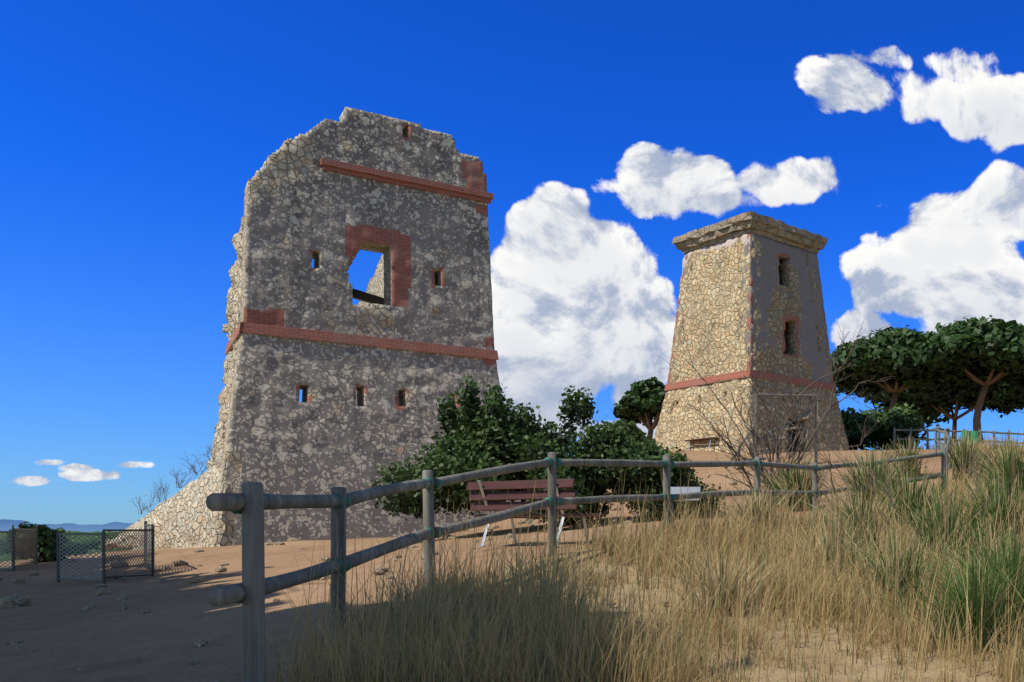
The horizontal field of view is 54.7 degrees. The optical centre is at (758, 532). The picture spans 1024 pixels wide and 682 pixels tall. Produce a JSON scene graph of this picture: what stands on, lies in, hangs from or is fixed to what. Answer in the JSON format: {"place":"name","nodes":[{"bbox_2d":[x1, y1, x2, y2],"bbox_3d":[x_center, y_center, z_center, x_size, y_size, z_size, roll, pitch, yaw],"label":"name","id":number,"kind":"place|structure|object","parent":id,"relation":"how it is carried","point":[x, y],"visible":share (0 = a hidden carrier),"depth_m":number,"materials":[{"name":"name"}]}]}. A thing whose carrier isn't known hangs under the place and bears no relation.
{"place":"outdoors","nodes":[
{"label":"outdoors","id":0,"kind":"place"},
{"bbox_2d":[0,519,133,531],"bbox_3d":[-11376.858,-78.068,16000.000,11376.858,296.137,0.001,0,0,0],"label":"distant hills","id":1,"kind":"structure","parent":0,"point":[6,524],"depth_m":16000.00,"materials":[{"name":"blue"}]},
{"bbox_2d":[14,459,153,485],"bbox_3d":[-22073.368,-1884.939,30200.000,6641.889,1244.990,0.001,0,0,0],"label":"cloud","id":2,"kind":"structure","parent":0,"point":[76,472],"depth_m":30200.00,"materials":[{"name":"white"}]},
{"bbox_2d":[207,216,243,470],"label":"tower wall","id":3,"kind":"structure","parent":0,"point":[233,305],"depth_m":27.25,"materials":[{"name":"beige stone"}]},
{"bbox_2d":[212,107,502,546],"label":"tower wall","id":4,"kind":"structure","parent":0,"point":[302,209],"depth_m":27.34,"materials":[{"name":"grey stone"}]},
{"bbox_2d":[225,158,498,359],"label":"brick bands","id":5,"kind":"object","parent":4,"relation":"attached to","point":[330,165],"visible":0.99,"depth_m":27.81,"materials":[{"name":"red brick"}]},
{"bbox_2d":[352,288,383,304],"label":"wooden beam","id":6,"kind":"structure","parent":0,"point":[365,296],"depth_m":29.11,"materials":[{"name":"brown wood"}]},
{"bbox_2d":[0,449,1023,681],"bbox_3d":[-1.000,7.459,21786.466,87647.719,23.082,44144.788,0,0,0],"label":"ground","id":7,"kind":"structure","parent":0,"point":[105,639],"depth_m":9.42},
{"bbox_2d":[0,526,37,571],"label":"chain-link fence","id":8,"kind":"object","parent":7,"relation":"on","point":[13,562],"visible":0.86,"depth_m":21.51,"materials":[{"name":"grey metal"}]},
{"bbox_2d":[2,521,70,562],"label":"bush","id":9,"kind":"object","parent":7,"relation":"on","point":[47,532],"depth_m":24.19,"materials":[{"name":"green plant"}]},
{"bbox_2d":[0,531,130,561],"bbox_3d":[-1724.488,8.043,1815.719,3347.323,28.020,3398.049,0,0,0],"label":"field","id":10,"kind":"structure","parent":7,"relation":"on","point":[84,544],"depth_m":299.58,"materials":[{"name":"green plant"}]},
{"bbox_2d":[56,521,154,583],"bbox_3d":[-12.797,0.399,19.000,1.873,1.294,2.417,0,0,17],"label":"enclosure","id":11,"kind":"object","parent":7,"relation":"on","point":[146,541],"visible":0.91,"depth_m":18.19,"materials":[{"name":"grey metal"}]},
{"bbox_2d":[106,465,228,550],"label":"tower rubble talus","id":12,"kind":"structure","parent":7,"relation":"on","point":[185,517],"depth_m":26.61,"materials":[{"name":"beige stone"}]},
{"bbox_2d":[170,468,196,487],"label":"bare shrub","id":13,"kind":"object","parent":12,"relation":"on","point":[176,482],"visible":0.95,"depth_m":27.89,"materials":[{"name":"brown plant"}]},
{"bbox_2d":[200,444,219,461],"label":"bare shrub","id":14,"kind":"object","parent":12,"relation":"on","point":[209,452],"visible":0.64,"depth_m":26.71,"materials":[{"name":"brown"}]},
{"bbox_2d":[356,255,383,405],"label":"tower side walls","id":15,"kind":"structure","parent":7,"relation":"on","point":[376,285],"depth_m":31.12,"materials":[{"name":"beige stone"}]},
{"bbox_2d":[133,493,155,513],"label":"bare shrub","id":16,"kind":"object","parent":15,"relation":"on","point":[141,510],"visible":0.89,"depth_m":29.15,"materials":[{"name":"brown plant"}]},
{"bbox_2d":[151,478,169,501],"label":"bare shrub","id":17,"kind":"object","parent":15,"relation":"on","point":[164,489],"visible":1,"depth_m":28.60,"materials":[{"name":"brown plant"}]},
{"bbox_2d":[178,451,208,474],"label":"bare shrub","id":18,"kind":"object","parent":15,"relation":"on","point":[192,466],"visible":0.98,"depth_m":27.22,"materials":[{"name":"brown plant"}]},
{"bbox_2d":[232,451,520,544],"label":"tower plinth","id":19,"kind":"structure","parent":7,"relation":"on","point":[293,473],"depth_m":26.21,"materials":[{"name":"grey stone"}]},
{"bbox_2d":[307,563,490,646],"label":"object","id":20,"kind":"object","parent":7,"relation":"on","point":[422,596],"visible":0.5,"depth_m":6.90,"materials":[{"name":"beige plant"}]},
{"bbox_2d":[0,455,1022,669],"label":"loose stones","id":21,"kind":"object","parent":7,"relation":"on","point":[14,600],"visible":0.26,"depth_m":14.73,"materials":[{"name":"stone"}]},
{"bbox_2d":[467,479,604,547],"bbox_3d":[-3.050,-0.254,12.800,1.850,0.902,0.773,0,0,28],"label":"bench","id":22,"kind":"object","parent":7,"relation":"on","point":[482,495],"visible":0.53,"depth_m":12.61,"materials":[{"name":"brown wood"}]},
{"bbox_2d":[365,373,728,531],"bbox_3d":[-4.251,-1.557,19.284,7.352,3.230,4.115,0,0,0],"label":"lentisk bush","id":23,"kind":"object","parent":7,"relation":"on","point":[528,437],"depth_m":18.59,"materials":[{"name":"green plant"}]},
{"bbox_2d":[488,535,643,622],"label":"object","id":24,"kind":"object","parent":7,"relation":"on","point":[548,571],"visible":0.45,"depth_m":7.80,"materials":[{"name":"beige plant"}]},
{"bbox_2d":[205,447,945,681],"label":"fence","id":25,"kind":"object","parent":7,"relation":"on","point":[251,502],"visible":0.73,"depth_m":7.13,"materials":[{"name":"grey wood"}]},
{"bbox_2d":[165,425,1023,681],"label":"dry grass","id":26,"kind":"structure","parent":7,"relation":"on","point":[541,637],"depth_m":7.03,"materials":[{"name":"beige plant"}]},
{"bbox_2d":[612,418,658,446],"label":"bush","id":27,"kind":"object","parent":7,"relation":"on","point":[637,433],"depth_m":36.54,"materials":[{"name":"green plant"}]},
{"bbox_2d":[611,376,665,450],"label":"pine","id":28,"kind":"object","parent":7,"relation":"on","point":[653,389],"depth_m":59.00,"materials":[{"name":"green plant"}]},
{"bbox_2d":[657,252,693,449],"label":"corner stones","id":29,"kind":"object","parent":7,"relation":"on","point":[680,330],"visible":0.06,"depth_m":40.61,"materials":[{"name":"beige stone"}]},
{"bbox_2d":[671,487,700,523],"bbox_3d":[-1.230,-0.428,15.600,0.520,0.675,0.342,0,0,0],"label":"info lectern","id":30,"kind":"object","parent":7,"relation":"on","point":[675,490],"visible":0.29,"depth_m":15.64,"materials":[{"name":"grey"}]},
{"bbox_2d":[684,437,718,449],"bbox_3d":[-2.201,-3.828,38.520,0.773,0.902,1.850,0,0,-45],"label":"bench","id":31,"kind":"object","parent":7,"relation":"on","point":[701,439],"visible":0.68,"depth_m":38.22,"materials":[{"name":"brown wood"}]},
{"bbox_2d":[654,233,763,454],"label":"tower wall","id":32,"kind":"structure","parent":7,"relation":"on","point":[713,299],"depth_m":39.01,"materials":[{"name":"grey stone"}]},
{"bbox_2d":[602,533,817,618],"bbox_3d":[-0.498,0.370,8.201,2.137,0.723,1.932,0,0,0],"label":"grass tuft","id":33,"kind":"object","parent":7,"relation":"on","point":[734,591],"visible":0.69,"depth_m":8.23,"materials":[{"name":"beige plant"}]},
{"bbox_2d":[664,211,836,450],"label":"tower band cornice","id":34,"kind":"structure","parent":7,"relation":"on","point":[750,222],"depth_m":39.17,"materials":[{"name":"beige stone"}]},
{"bbox_2d":[700,483,812,528],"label":"grass tuft","id":35,"kind":"object","parent":7,"relation":"on","point":[757,507],"visible":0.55,"depth_m":14.41,"materials":[{"name":"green plant"}]},
{"bbox_2d":[730,467,801,506],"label":"grass tuft","id":36,"kind":"object","parent":7,"relation":"on","point":[763,480],"visible":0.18,"depth_m":20.83,"materials":[{"name":"green plant"}]},
{"bbox_2d":[726,393,817,467],"bbox_3d":[0.519,-3.319,30.985,3.833,2.805,0.900,0,0,-37],"label":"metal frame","id":37,"kind":"object","parent":7,"relation":"on","point":[798,417],"visible":0.54,"depth_m":31.20,"materials":[{"name":"grey wood"}]},
{"bbox_2d":[662,305,902,496],"bbox_3d":[0.370,-2.958,21.042,5.492,4.816,3.550,0,0,0],"label":"twig bush","id":38,"kind":"object","parent":7,"relation":"on","point":[792,454],"visible":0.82,"depth_m":21.12,"materials":[{"name":"brown plant"}]},
{"bbox_2d":[689,348,875,500],"bbox_3d":[0.445,-2.304,21.552,2.542,3.420,5.447,0,0,35],"label":"twig bush","id":39,"kind":"object","parent":7,"relation":"on","point":[738,459],"visible":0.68,"depth_m":21.15,"materials":[{"name":"brown plant"}]},
{"bbox_2d":[741,454,839,510],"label":"grass tuft","id":40,"kind":"object","parent":7,"relation":"on","point":[794,477],"visible":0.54,"depth_m":19.80,"materials":[{"name":"green plant"}]},
{"bbox_2d":[737,234,848,454],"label":"tower wall","id":41,"kind":"structure","parent":7,"relation":"on","point":[782,294],"depth_m":39.12,"materials":[{"name":"grey stone"}]},
{"bbox_2d":[753,510,899,578],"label":"grass tuft","id":42,"kind":"object","parent":7,"relation":"on","point":[838,545],"visible":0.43,"depth_m":10.39,"materials":[{"name":"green plant"}]},
{"bbox_2d":[747,482,915,546],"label":"grass tuft","id":43,"kind":"object","parent":7,"relation":"on","point":[849,507],"visible":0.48,"depth_m":12.85,"materials":[{"name":"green plant"}]},
{"bbox_2d":[783,409,900,519],"bbox_3d":[1.291,-1.062,15.393,1.240,2.004,2.311,0,0,-31],"label":"twig bush","id":44,"kind":"object","parent":7,"relation":"on","point":[831,479],"visible":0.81,"depth_m":15.49,"materials":[{"name":"brown plant"}]},
{"bbox_2d":[818,443,931,512],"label":"grass tuft","id":45,"kind":"object","parent":7,"relation":"on","point":[861,472],"visible":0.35,"depth_m":17.84,"materials":[{"name":"green plant"}]},
{"bbox_2d":[839,403,929,449],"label":"bush","id":46,"kind":"object","parent":7,"relation":"on","point":[885,423],"depth_m":46.01,"materials":[{"name":"green plant"}]},
{"bbox_2d":[781,540,1023,654],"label":"grass tuft","id":47,"kind":"object","parent":7,"relation":"on","point":[985,602],"visible":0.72,"depth_m":7.48,"materials":[{"name":"green plant"}]},
{"bbox_2d":[875,435,931,476],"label":"grass tuft","id":48,"kind":"object","parent":7,"relation":"on","point":[902,452],"visible":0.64,"depth_m":26.84,"materials":[{"name":"green plant"}]},
{"bbox_2d":[830,325,976,412],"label":"pine","id":49,"kind":"object","parent":7,"relation":"on","point":[880,354],"depth_m":55.02,"materials":[{"name":"green plant"}]},
{"bbox_2d":[820,515,987,611],"bbox_3d":[1.254,0.287,9.031,2.074,0.920,1.846,0,0,0],"label":"grass tuft","id":50,"kind":"object","parent":7,"relation":"on","point":[901,565],"visible":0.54,"depth_m":8.93,"materials":[{"name":"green plant"}]},
{"bbox_2d":[850,461,965,529],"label":"grass tuft","id":51,"kind":"object","parent":7,"relation":"on","point":[899,490],"visible":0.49,"depth_m":15.31,"materials":[{"name":"green plant"}]},
{"bbox_2d":[842,443,1016,546],"bbox_3d":[2.103,-0.403,11.914,2.119,1.592,1.165,0,0,36],"label":"twig bush","id":52,"kind":"object","parent":7,"relation":"on","point":[998,479],"visible":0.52,"depth_m":11.91,"materials":[{"name":"brown plant"}]},
{"bbox_2d":[852,522,1023,631],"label":"grass tuft","id":53,"kind":"object","parent":7,"relation":"on","point":[1016,556],"visible":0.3,"depth_m":8.28,"materials":[{"name":"green plant"}]},
{"bbox_2d":[934,426,950,482],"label":"slope fence","id":54,"kind":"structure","parent":7,"relation":"on","point":[945,432],"depth_m":32.96,"materials":[{"name":"grey wood"}]},
{"bbox_2d":[864,389,1023,445],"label":"pine","id":55,"kind":"object","parent":7,"relation":"on","point":[967,400],"depth_m":75.01,"materials":[{"name":"green plant"}]},
{"bbox_2d":[872,482,1021,568],"bbox_3d":[2.325,-0.111,11.476,2.525,1.150,2.069,0,0,34],"label":"grass tuft","id":56,"kind":"object","parent":7,"relation":"on","point":[954,517],"visible":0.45,"depth_m":11.34,"materials":[{"name":"green plant"}]},
{"bbox_2d":[893,427,1023,448],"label":"distant fence","id":57,"kind":"object","parent":7,"relation":"on","point":[928,430],"visible":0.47,"depth_m":44.63,"materials":[{"name":"grey wood"}]},
{"bbox_2d":[898,315,1023,443],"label":"pine","id":58,"kind":"object","parent":7,"relation":"on","point":[982,335],"depth_m":52.70,"materials":[{"name":"green plant"}]},
{"bbox_2d":[927,433,995,479],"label":"grass tuft","id":59,"kind":"object","parent":7,"relation":"on","point":[960,455],"visible":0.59,"depth_m":25.84,"materials":[{"name":"green plant"}]},
{"bbox_2d":[905,467,1023,553],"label":"grass tuft","id":60,"kind":"object","parent":7,"relation":"on","point":[1009,505],"visible":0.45,"depth_m":12.87,"materials":[{"name":"green plant"}]},
{"bbox_2d":[916,515,1023,588],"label":"grass tuft","id":61,"kind":"object","parent":7,"relation":"on","point":[990,538],"visible":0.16,"depth_m":9.41,"materials":[{"name":"green plant"}]},
{"bbox_2d":[961,431,978,444],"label":"litter bins","id":62,"kind":"object","parent":7,"relation":"on","point":[972,433],"visible":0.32,"depth_m":42.84,"materials":[{"name":"green plastic"}]},
{"bbox_2d":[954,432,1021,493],"bbox_3d":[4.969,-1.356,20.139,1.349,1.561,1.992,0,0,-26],"label":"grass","id":63,"kind":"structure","parent":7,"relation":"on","point":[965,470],"depth_m":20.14,"materials":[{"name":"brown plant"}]},
{"bbox_2d":[954,433,1023,508],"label":"grass","id":64,"kind":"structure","parent":7,"relation":"on","point":[1005,471],"depth_m":18.83,"materials":[{"name":"green plant"}]},
{"bbox_2d":[992,382,1023,400],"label":"pine","id":65,"kind":"object","parent":7,"relation":"on","point":[1011,392],"depth_m":64.05,"materials":[{"name":"green plant"}]},
{"bbox_2d":[0,0,1023,524],"label":"sky","id":66,"kind":"structure","parent":0,"point":[133,133],"materials":[{"name":"blue"}]},
{"bbox_2d":[490,181,675,438],"bbox_3d":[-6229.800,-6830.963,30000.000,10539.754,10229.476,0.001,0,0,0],"label":"cloud","id":67,"kind":"structure","parent":0,"point":[581,298],"depth_m":30000.00,"materials":[{"name":"white"}]},
{"bbox_2d":[599,142,836,218],"bbox_3d":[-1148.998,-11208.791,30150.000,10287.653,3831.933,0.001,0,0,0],"label":"cloud","id":68,"kind":"structure","parent":0,"point":[653,180],"depth_m":30150.00,"materials":[{"name":"white"}]},
{"bbox_2d":[806,250,849,450],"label":"quoins","id":69,"kind":"object","parent":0,"point":[815,301],"visible":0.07,"depth_m":40.63,"materials":[{"name":"beige stone"}]},
{"bbox_2d":[795,46,1023,150],"bbox_3d":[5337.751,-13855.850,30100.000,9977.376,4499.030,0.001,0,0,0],"label":"cloud","id":70,"kind":"structure","parent":0,"point":[962,97],"depth_m":30100.00,"materials":[{"name":"white"}]},
{"bbox_2d":[831,160,1023,348],"bbox_3d":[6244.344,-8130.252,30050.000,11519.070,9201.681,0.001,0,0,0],"label":"cloud","id":71,"kind":"structure","parent":0,"point":[943,259],"depth_m":30050.00,"materials":[{"name":"white"}]}
]}

